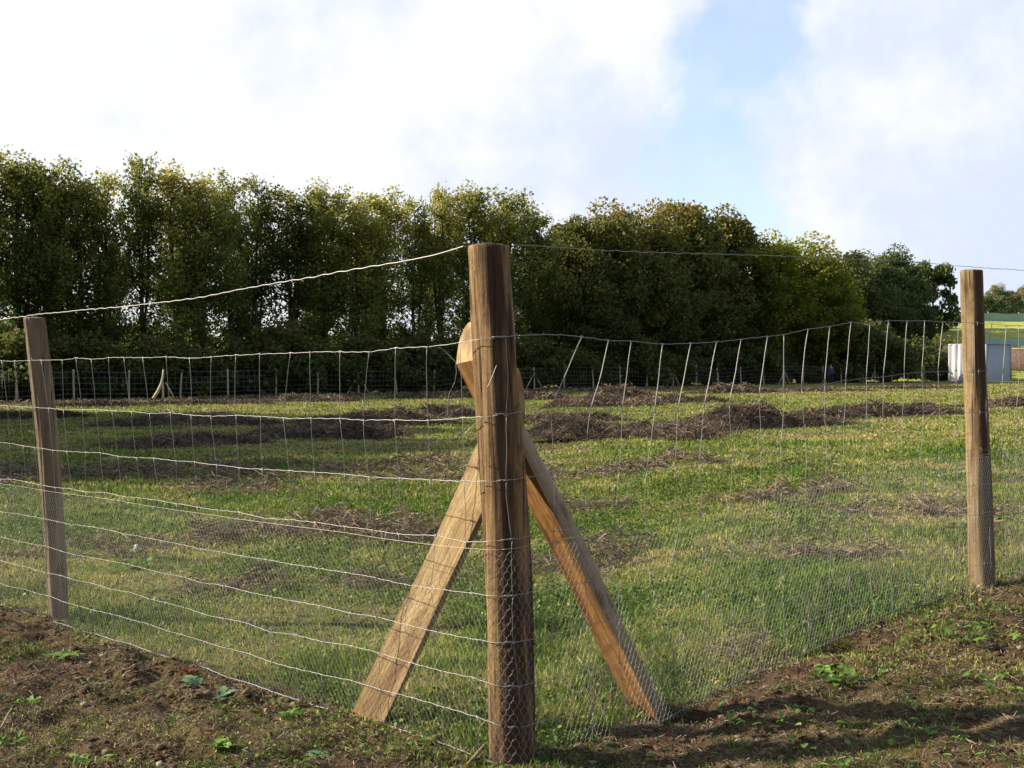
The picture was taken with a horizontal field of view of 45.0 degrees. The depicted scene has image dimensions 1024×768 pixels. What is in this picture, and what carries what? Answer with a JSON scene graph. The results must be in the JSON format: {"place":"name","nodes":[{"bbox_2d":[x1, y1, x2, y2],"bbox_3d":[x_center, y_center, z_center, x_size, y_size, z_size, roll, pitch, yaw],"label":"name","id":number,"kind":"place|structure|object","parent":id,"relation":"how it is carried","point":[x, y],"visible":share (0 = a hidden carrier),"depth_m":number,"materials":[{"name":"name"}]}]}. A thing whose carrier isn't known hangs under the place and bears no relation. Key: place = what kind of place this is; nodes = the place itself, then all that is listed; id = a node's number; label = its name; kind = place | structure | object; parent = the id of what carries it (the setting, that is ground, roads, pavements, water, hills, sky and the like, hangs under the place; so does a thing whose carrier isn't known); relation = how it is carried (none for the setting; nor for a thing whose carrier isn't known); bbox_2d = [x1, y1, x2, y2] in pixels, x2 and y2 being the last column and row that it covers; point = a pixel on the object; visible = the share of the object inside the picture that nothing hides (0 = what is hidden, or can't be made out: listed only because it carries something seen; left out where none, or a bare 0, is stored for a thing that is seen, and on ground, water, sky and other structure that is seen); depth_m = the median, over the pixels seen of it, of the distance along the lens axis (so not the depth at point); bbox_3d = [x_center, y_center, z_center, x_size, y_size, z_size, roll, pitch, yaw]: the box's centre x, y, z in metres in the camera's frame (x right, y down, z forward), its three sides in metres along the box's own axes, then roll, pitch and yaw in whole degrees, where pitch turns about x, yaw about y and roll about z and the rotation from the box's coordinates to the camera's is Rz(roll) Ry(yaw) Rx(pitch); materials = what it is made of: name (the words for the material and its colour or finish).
{"place":"outdoors","nodes":[
{"label":"outdoors","id":0,"kind":"place"},
{"bbox_2d":[0,382,1023,767],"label":"field grass","id":1,"kind":"structure","parent":0,"point":[956,444],"depth_m":9.49,"materials":[{"name":"plant"}]},
{"bbox_2d":[0,375,1023,767],"bbox_3d":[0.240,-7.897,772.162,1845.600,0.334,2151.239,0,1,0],"label":"ground","id":2,"kind":"structure","parent":0,"point":[54,717],"depth_m":5.83,"materials":[{"name":"plant"}]},
{"bbox_2d":[0,350,25,400],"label":"shrub","id":3,"kind":"object","parent":2,"relation":"on","point":[7,366],"visible":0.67,"depth_m":62.61,"materials":[{"name":"green plant"}]},
{"bbox_2d":[0,144,33,321],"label":"slim tree","id":4,"kind":"object","parent":2,"relation":"on","point":[4,236],"visible":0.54,"depth_m":65.45,"materials":[{"name":"green plant"}]},
{"bbox_2d":[0,327,65,400],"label":"shrub","id":5,"kind":"object","parent":2,"relation":"on","point":[13,344],"visible":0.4,"depth_m":62.95,"materials":[{"name":"green plant"}]},
{"bbox_2d":[0,149,80,358],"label":"slim tree","id":6,"kind":"object","parent":2,"relation":"on","point":[15,290],"visible":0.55,"depth_m":66.16,"materials":[{"name":"green plant"}]},
{"bbox_2d":[0,154,101,365],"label":"slim tree","id":7,"kind":"object","parent":2,"relation":"on","point":[48,210],"visible":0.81,"depth_m":66.29,"materials":[{"name":"green plant"}]},
{"bbox_2d":[21,361,92,399],"bbox_3d":[-24.554,-0.224,65.669,3.994,2.415,4.411,0,1,44],"label":"shrub","id":8,"kind":"object","parent":2,"relation":"on","point":[57,377],"visible":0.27,"depth_m":64.99,"materials":[{"name":"green plant"}]},
{"bbox_2d":[0,407,129,420],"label":"hay heap","id":9,"kind":"object","parent":2,"relation":"on","point":[14,414],"visible":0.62,"depth_m":40.07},
{"bbox_2d":[12,159,130,344],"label":"slim tree","id":10,"kind":"object","parent":2,"relation":"on","point":[75,184],"visible":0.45,"depth_m":68.28,"materials":[{"name":"green plant"}]},
{"bbox_2d":[49,328,131,399],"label":"shrub","id":11,"kind":"object","parent":2,"relation":"on","point":[66,348],"visible":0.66,"depth_m":65.67,"materials":[{"name":"green plant"}]},
{"bbox_2d":[20,398,165,407],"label":"hay heap","id":12,"kind":"object","parent":2,"relation":"on","point":[107,403],"visible":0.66,"depth_m":51.98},
{"bbox_2d":[66,167,142,351],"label":"slim tree","id":13,"kind":"object","parent":2,"relation":"on","point":[102,208],"visible":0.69,"depth_m":69.20,"materials":[{"name":"green plant"}]},
{"bbox_2d":[62,338,155,397],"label":"shrub","id":14,"kind":"object","parent":2,"relation":"on","point":[110,349],"visible":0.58,"depth_m":66.53,"materials":[{"name":"green plant"}]},
{"bbox_2d":[87,242,139,353],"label":"slim tree","id":15,"kind":"object","parent":2,"relation":"on","point":[115,310],"visible":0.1,"depth_m":73.52,"materials":[{"name":"green plant"}]},
{"bbox_2d":[105,348,178,398],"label":"shrub","id":16,"kind":"object","parent":2,"relation":"on","point":[139,388],"visible":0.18,"depth_m":68.16,"materials":[{"name":"green plant"}]},
{"bbox_2d":[108,150,176,353],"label":"slim tree","id":17,"kind":"object","parent":2,"relation":"on","point":[144,227],"visible":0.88,"depth_m":70.61,"materials":[{"name":"green plant"}]},
{"bbox_2d":[13,408,293,427],"bbox_3d":[-8.804,0.987,34.599,11.029,0.641,5.484,0,1,3],"label":"hay heap","id":18,"kind":"object","parent":2,"relation":"on","point":[203,419],"visible":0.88,"depth_m":33.86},
{"bbox_2d":[127,332,206,397],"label":"shrub","id":19,"kind":"object","parent":2,"relation":"on","point":[171,352],"visible":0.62,"depth_m":68.53,"materials":[{"name":"green plant"}]},
{"bbox_2d":[122,158,244,396],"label":"slim tree","id":20,"kind":"object","parent":2,"relation":"on","point":[168,183],"visible":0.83,"depth_m":71.39,"materials":[{"name":"green plant"}]},
{"bbox_2d":[60,427,335,451],"bbox_3d":[-6.705,1.148,25.277,6.659,0.543,4.717,-1,1,-38],"label":"hay heap","id":21,"kind":"object","parent":2,"relation":"on","point":[183,439],"visible":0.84,"depth_m":24.98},
{"bbox_2d":[166,347,239,397],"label":"shrub","id":22,"kind":"object","parent":2,"relation":"on","point":[209,364],"visible":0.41,"depth_m":70.26,"materials":[{"name":"green plant"}]},
{"bbox_2d":[149,180,258,377],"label":"slim tree","id":23,"kind":"object","parent":2,"relation":"on","point":[219,225],"visible":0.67,"depth_m":72.50,"materials":[{"name":"green plant"}]},
{"bbox_2d":[138,397,300,405],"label":"hay heap","id":24,"kind":"object","parent":2,"relation":"on","point":[228,401],"visible":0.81,"depth_m":55.61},
{"bbox_2d":[196,167,261,354],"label":"slim tree","id":25,"kind":"object","parent":2,"relation":"on","point":[234,329],"visible":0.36,"depth_m":75.16,"materials":[{"name":"green plant"}]},
{"bbox_2d":[200,353,257,396],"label":"shrub","id":26,"kind":"object","parent":2,"relation":"on","point":[233,389],"visible":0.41,"depth_m":71.75,"materials":[{"name":"green plant"}]},
{"bbox_2d":[209,334,304,395],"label":"shrub","id":27,"kind":"object","parent":2,"relation":"on","point":[268,362],"visible":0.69,"depth_m":72.39,"materials":[{"name":"green plant"}]},
{"bbox_2d":[225,173,289,343],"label":"slim tree","id":28,"kind":"object","parent":2,"relation":"on","point":[258,237],"visible":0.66,"depth_m":76.66,"materials":[{"name":"green plant"}]},
{"bbox_2d":[216,318,330,395],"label":"shrub","id":29,"kind":"object","parent":2,"relation":"on","point":[284,335],"visible":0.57,"depth_m":73.44,"materials":[{"name":"green plant"}]},
{"bbox_2d":[252,183,344,393],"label":"slim tree","id":30,"kind":"object","parent":2,"relation":"on","point":[299,237],"visible":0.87,"depth_m":77.71,"materials":[{"name":"green plant"}]},
{"bbox_2d":[283,335,363,394],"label":"shrub","id":31,"kind":"object","parent":2,"relation":"on","point":[327,379],"visible":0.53,"depth_m":75.03,"materials":[{"name":"green plant"}]},
{"bbox_2d":[252,391,400,402],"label":"hay heap","id":32,"kind":"object","parent":2,"relation":"on","point":[316,397],"visible":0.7,"depth_m":59.72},
{"bbox_2d":[283,176,373,363],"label":"slim tree","id":33,"kind":"object","parent":2,"relation":"on","point":[334,263],"visible":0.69,"depth_m":79.38,"materials":[{"name":"green plant"}]},
{"bbox_2d":[304,344,374,393],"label":"shrub","id":34,"kind":"object","parent":2,"relation":"on","point":[357,367],"visible":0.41,"depth_m":76.45,"materials":[{"name":"green plant"}]},
{"bbox_2d":[223,420,458,440],"bbox_3d":[-4.034,1.055,27.586,6.075,0.619,4.357,0,1,44],"label":"hay heap","id":35,"kind":"object","parent":2,"relation":"on","point":[354,430],"visible":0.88,"depth_m":27.17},
{"bbox_2d":[212,404,475,431],"bbox_3d":[-3.004,0.903,32.599,5.134,0.782,11.022,0,1,44],"label":"hay heap","id":36,"kind":"object","parent":2,"relation":"on","point":[402,413],"visible":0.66,"depth_m":32.02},
{"bbox_2d":[311,191,411,347],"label":"slim tree","id":37,"kind":"object","parent":2,"relation":"on","point":[368,281],"visible":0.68,"depth_m":80.34,"materials":[{"name":"green plant"}]},
{"bbox_2d":[331,332,410,392],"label":"shrub","id":38,"kind":"object","parent":2,"relation":"on","point":[353,343],"visible":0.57,"depth_m":78.14,"materials":[{"name":"green plant"}]},
{"bbox_2d":[341,184,425,390],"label":"slim tree","id":39,"kind":"object","parent":2,"relation":"on","point":[384,206],"visible":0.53,"depth_m":82.77,"materials":[{"name":"green plant"}]},
{"bbox_2d":[361,335,448,392],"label":"shrub","id":40,"kind":"object","parent":2,"relation":"on","point":[392,343],"visible":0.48,"depth_m":80.31,"materials":[{"name":"green plant"}]},
{"bbox_2d":[389,194,449,340],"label":"slim tree","id":41,"kind":"object","parent":2,"relation":"on","point":[421,277],"visible":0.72,"depth_m":84.47,"materials":[{"name":"green plant"}]},
{"bbox_2d":[366,390,472,399],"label":"hay heap","id":42,"kind":"object","parent":2,"relation":"on","point":[422,394],"visible":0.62,"depth_m":63.75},
{"bbox_2d":[399,327,465,391],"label":"shrub","id":43,"kind":"object","parent":2,"relation":"on","point":[450,364],"visible":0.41,"depth_m":81.59,"materials":[{"name":"green plant"}]},
{"bbox_2d":[407,181,468,340],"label":"slim tree","id":44,"kind":"object","parent":2,"relation":"on","point":[438,199],"visible":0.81,"depth_m":85.54,"materials":[{"name":"green plant"}]},
{"bbox_2d":[413,331,463,390],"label":"shrub","id":45,"kind":"object","parent":2,"relation":"on","point":[459,377],"visible":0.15,"depth_m":82.95,"materials":[{"name":"green plant"}]},
{"bbox_2d":[415,402,527,417],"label":"hay heap","id":46,"kind":"object","parent":2,"relation":"on","point":[440,411],"visible":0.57,"depth_m":38.55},
{"bbox_2d":[432,179,525,336],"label":"slim tree","id":47,"kind":"object","parent":2,"relation":"on","point":[474,206],"visible":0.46,"depth_m":87.05,"materials":[{"name":"green plant"}]},
{"bbox_2d":[15,364,942,400],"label":"fence","id":48,"kind":"object","parent":2,"relation":"on","point":[275,380],"visible":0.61,"depth_m":79.79,"materials":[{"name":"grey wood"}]},
{"bbox_2d":[467,184,555,337],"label":"slim tree","id":49,"kind":"object","parent":2,"relation":"on","point":[507,231],"visible":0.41,"depth_m":89.58,"materials":[{"name":"green plant"}]},
{"bbox_2d":[0,242,1023,765],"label":"wire fence","id":50,"kind":"object","parent":2,"relation":"on","point":[506,480],"visible":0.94,"depth_m":5.17,"materials":[{"name":"grey"}]},
{"bbox_2d":[0,385,1023,767],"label":"dead stems","id":51,"kind":"object","parent":2,"relation":"on","point":[332,517],"visible":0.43,"depth_m":9.03,"materials":[{"name":"plant"}]},
{"bbox_2d":[0,577,1023,767],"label":"soil clods","id":52,"kind":"object","parent":2,"relation":"on","point":[766,731],"visible":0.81,"depth_m":5.19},
{"bbox_2d":[0,463,1023,767],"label":"leafy ground cover","id":53,"kind":"object","parent":2,"relation":"on","point":[554,593],"visible":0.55,"depth_m":7.82,"materials":[{"name":"green plant"}]},
{"bbox_2d":[1,521,1023,756],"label":"dry stalks","id":54,"kind":"object","parent":2,"relation":"on","point":[612,683],"visible":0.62,"depth_m":6.21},
{"bbox_2d":[467,388,570,401],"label":"hay heap","id":55,"kind":"object","parent":2,"relation":"on","point":[528,395],"visible":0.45,"depth_m":59.36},
{"bbox_2d":[512,202,566,338],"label":"slim tree","id":56,"kind":"object","parent":2,"relation":"on","point":[540,327],"visible":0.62,"depth_m":91.67,"materials":[{"name":"green plant"}]},
{"bbox_2d":[515,331,577,388],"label":"shrub","id":57,"kind":"object","parent":2,"relation":"on","point":[558,358],"visible":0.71,"depth_m":87.82,"materials":[{"name":"green plant"}]},
{"bbox_2d":[513,219,623,386],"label":"broad tree","id":58,"kind":"object","parent":2,"relation":"on","point":[560,294],"visible":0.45,"depth_m":94.12,"materials":[{"name":"green plant"}]},
{"bbox_2d":[544,345,613,388],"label":"shrub","id":59,"kind":"object","parent":2,"relation":"on","point":[576,378],"visible":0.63,"depth_m":90.97,"materials":[{"name":"green plant"}]},
{"bbox_2d":[524,408,648,424],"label":"hay heap","id":60,"kind":"object","parent":2,"relation":"on","point":[536,416],"visible":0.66,"depth_m":32.22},
{"bbox_2d":[543,271,644,375],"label":"tree","id":61,"kind":"object","parent":2,"relation":"on","point":[627,330],"visible":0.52,"depth_m":93.64,"materials":[{"name":"green plant"}]},
{"bbox_2d":[546,196,656,337],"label":"broad tree","id":62,"kind":"object","parent":2,"relation":"on","point":[614,234],"visible":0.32,"depth_m":96.82,"materials":[{"name":"green plant"}]},
{"bbox_2d":[578,337,645,387],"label":"shrub","id":63,"kind":"object","parent":2,"relation":"on","point":[624,373],"visible":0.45,"depth_m":93.73,"materials":[{"name":"green plant"}]},
{"bbox_2d":[584,382,659,397],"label":"hay heap","id":64,"kind":"object","parent":2,"relation":"on","point":[629,391],"visible":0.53,"depth_m":61.28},
{"bbox_2d":[529,389,716,408],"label":"hay heap","id":65,"kind":"object","parent":2,"relation":"on","point":[602,400],"visible":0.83,"depth_m":45.77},
{"bbox_2d":[455,413,803,446],"bbox_3d":[1.954,0.892,24.218,9.843,0.627,4.458,0,1,37],"label":"hay heap","id":66,"kind":"object","parent":2,"relation":"on","point":[565,429],"visible":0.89,"depth_m":23.77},
{"bbox_2d":[603,334,675,386],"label":"shrub","id":67,"kind":"object","parent":2,"relation":"on","point":[642,353],"visible":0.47,"depth_m":94.78,"materials":[{"name":"green plant"}]},
{"bbox_2d":[604,197,712,356],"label":"broad tree","id":68,"kind":"object","parent":2,"relation":"on","point":[654,239],"visible":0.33,"depth_m":100.44,"materials":[{"name":"green plant"}]},
{"bbox_2d":[623,344,699,386],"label":"shrub","id":69,"kind":"object","parent":2,"relation":"on","point":[669,360],"visible":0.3,"depth_m":97.51,"materials":[{"name":"green plant"}]},
{"bbox_2d":[546,414,793,440],"bbox_3d":[3.307,0.905,25.026,7.050,0.533,3.289,-1,1,-43],"label":"hay heap","id":70,"kind":"object","parent":2,"relation":"on","point":[708,423],"visible":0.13,"depth_m":25.36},
{"bbox_2d":[635,267,706,363],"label":"tree","id":71,"kind":"object","parent":2,"relation":"on","point":[690,332],"visible":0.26,"depth_m":99.26,"materials":[{"name":"green plant"}]},
{"bbox_2d":[632,391,745,403],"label":"hay heap","id":72,"kind":"object","parent":2,"relation":"on","point":[671,398],"visible":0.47,"depth_m":51.71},
{"bbox_2d":[668,348,709,385],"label":"shrub","id":73,"kind":"object","parent":2,"relation":"on","point":[701,362],"visible":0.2,"depth_m":100.27,"materials":[{"name":"green plant"}]},
{"bbox_2d":[637,198,764,364],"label":"broad tree","id":74,"kind":"object","parent":2,"relation":"on","point":[698,233],"visible":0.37,"depth_m":104.13,"materials":[{"name":"green plant"}]},
{"bbox_2d":[691,335,752,385],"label":"shrub","id":75,"kind":"object","parent":2,"relation":"on","point":[726,355],"visible":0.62,"depth_m":103.22,"materials":[{"name":"green plant"}]},
{"bbox_2d":[660,382,786,394],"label":"hay heap","id":76,"kind":"object","parent":2,"relation":"on","point":[721,387],"visible":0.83,"depth_m":69.90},
{"bbox_2d":[686,203,793,383],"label":"broad tree","id":77,"kind":"object","parent":2,"relation":"on","point":[743,236],"visible":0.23,"depth_m":108.26,"materials":[{"name":"green plant"}]},
{"bbox_2d":[721,291,787,377],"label":"broad tree","id":78,"kind":"object","parent":2,"relation":"on","point":[762,340],"visible":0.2,"depth_m":107.17,"materials":[{"name":"green plant"}]},
{"bbox_2d":[719,339,792,384],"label":"shrub","id":79,"kind":"object","parent":2,"relation":"on","point":[773,362],"visible":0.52,"depth_m":105.39,"materials":[{"name":"green plant"}]},
{"bbox_2d":[585,397,934,439],"bbox_3d":[5.498,0.707,27.388,11.282,0.866,4.817,-1,1,-39],"label":"hay heap","id":80,"kind":"object","parent":2,"relation":"on","point":[749,415],"visible":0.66,"depth_m":26.61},
{"bbox_2d":[715,701,814,725],"bbox_3d":[1.026,1.320,4.979,0.406,0.026,0.343,0,1,0],"label":"weed","id":81,"kind":"object","parent":2,"relation":"on","point":[781,714],"visible":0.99,"depth_m":4.97,"materials":[{"name":"green plant"}]},
{"bbox_2d":[723,228,818,383],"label":"broad tree","id":82,"kind":"object","parent":2,"relation":"on","point":[783,309],"visible":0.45,"depth_m":108.80,"materials":[{"name":"green plant"}]},
{"bbox_2d":[756,344,799,383],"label":"shrub","id":83,"kind":"object","parent":2,"relation":"on","point":[787,353],"visible":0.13,"depth_m":109.57,"materials":[{"name":"green plant"}]},
{"bbox_2d":[745,230,869,382],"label":"broad tree","id":84,"kind":"object","parent":2,"relation":"on","point":[834,299],"visible":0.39,"depth_m":112.50,"materials":[{"name":"green plant"}]},
{"bbox_2d":[781,337,853,382],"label":"shrub","id":85,"kind":"object","parent":2,"relation":"on","point":[812,368],"visible":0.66,"depth_m":112.21,"materials":[{"name":"green plant"}]},
{"bbox_2d":[774,386,907,392],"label":"hay heap","id":86,"kind":"object","parent":2,"relation":"on","point":[821,389],"visible":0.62,"depth_m":74.47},
{"bbox_2d":[804,339,879,382],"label":"shrub","id":87,"kind":"object","parent":2,"relation":"on","point":[855,361],"visible":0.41,"depth_m":115.11,"materials":[{"name":"green plant"}]},
{"bbox_2d":[804,663,894,685],"bbox_3d":[1.488,1.268,5.423,0.395,0.036,0.367,0,1,17],"label":"weed","id":88,"kind":"object","parent":2,"relation":"on","point":[819,668],"visible":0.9,"depth_m":5.45,"materials":[{"name":"green plant"}]},
{"bbox_2d":[769,718,934,765],"bbox_3d":[1.306,1.312,4.555,0.637,0.028,0.586,0,1,0],"label":"weed","id":89,"kind":"object","parent":2,"relation":"on","point":[840,762],"visible":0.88,"depth_m":4.54,"materials":[{"name":"green plant"}]},
{"bbox_2d":[835,250,904,330],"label":"broad tree","id":90,"kind":"object","parent":2,"relation":"on","point":[855,265],"visible":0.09,"depth_m":136.50,"materials":[{"name":"green plant"}]},
{"bbox_2d":[826,317,916,381],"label":"shrub","id":91,"kind":"object","parent":2,"relation":"on","point":[876,337],"visible":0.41,"depth_m":117.62,"materials":[{"name":"green plant"}]},
{"bbox_2d":[858,248,922,343],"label":"broad tree","id":92,"kind":"object","parent":2,"relation":"on","point":[900,324],"visible":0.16,"depth_m":140.92,"materials":[{"name":"green plant"}]},
{"bbox_2d":[864,334,926,381],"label":"shrub","id":93,"kind":"object","parent":2,"relation":"on","point":[910,369],"visible":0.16,"depth_m":120.43,"materials":[{"name":"green plant"}]},
{"bbox_2d":[785,397,1017,419],"bbox_3d":[10.584,0.685,34.402,19.157,0.753,4.920,-1,1,-45],"label":"hay heap","id":94,"kind":"object","parent":2,"relation":"on","point":[877,409],"visible":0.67,"depth_m":33.47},
{"bbox_2d":[867,242,937,338],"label":"broad tree","id":95,"kind":"object","parent":2,"relation":"on","point":[913,278],"visible":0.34,"depth_m":144.48,"materials":[{"name":"green plant"}]},
{"bbox_2d":[899,334,958,380],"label":"shrub","id":96,"kind":"object","parent":2,"relation":"on","point":[932,354],"visible":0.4,"depth_m":125.97,"materials":[{"name":"green plant"}]},
{"bbox_2d":[841,384,1017,388],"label":"hay heap","id":97,"kind":"object","parent":2,"relation":"on","point":[926,386],"visible":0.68,"depth_m":82.68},
{"bbox_2d":[914,259,960,331],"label":"broad tree","id":98,"kind":"object","parent":2,"relation":"on","point":[939,275],"visible":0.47,"depth_m":149.18,"materials":[{"name":"green plant"}]},
{"bbox_2d":[909,619,1020,641],"bbox_3d":[2.182,1.183,5.943,0.579,0.028,0.481,0,1,0],"label":"weed","id":99,"kind":"object","parent":2,"relation":"on","point":[1015,635],"visible":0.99,"depth_m":5.94,"materials":[{"name":"green plant"}]},
{"bbox_2d":[948,343,1011,380],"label":"metal shed","id":100,"kind":"structure","parent":2,"relation":"on","point":[996,357],"depth_m":123.01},
{"bbox_2d":[943,394,1023,407],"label":"hay heap","id":101,"kind":"object","parent":2,"relation":"on","point":[1010,401],"visible":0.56,"depth_m":44.89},
{"bbox_2d":[0,0,1023,345],"label":"sky","id":102,"kind":"structure","parent":0,"point":[875,125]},
{"bbox_2d":[867,321,1023,380],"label":"grass bank","id":103,"kind":"structure","parent":0,"point":[998,331],"depth_m":148.08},
{"bbox_2d":[937,312,1023,321],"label":"teal net fence","id":104,"kind":"object","parent":103,"relation":"on","point":[1014,317],"visible":0.27,"depth_m":160.91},
{"bbox_2d":[984,283,1014,313],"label":"broad tree","id":105,"kind":"object","parent":103,"relation":"on","point":[998,294],"visible":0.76,"depth_m":193.65,"materials":[{"name":"green plant"}]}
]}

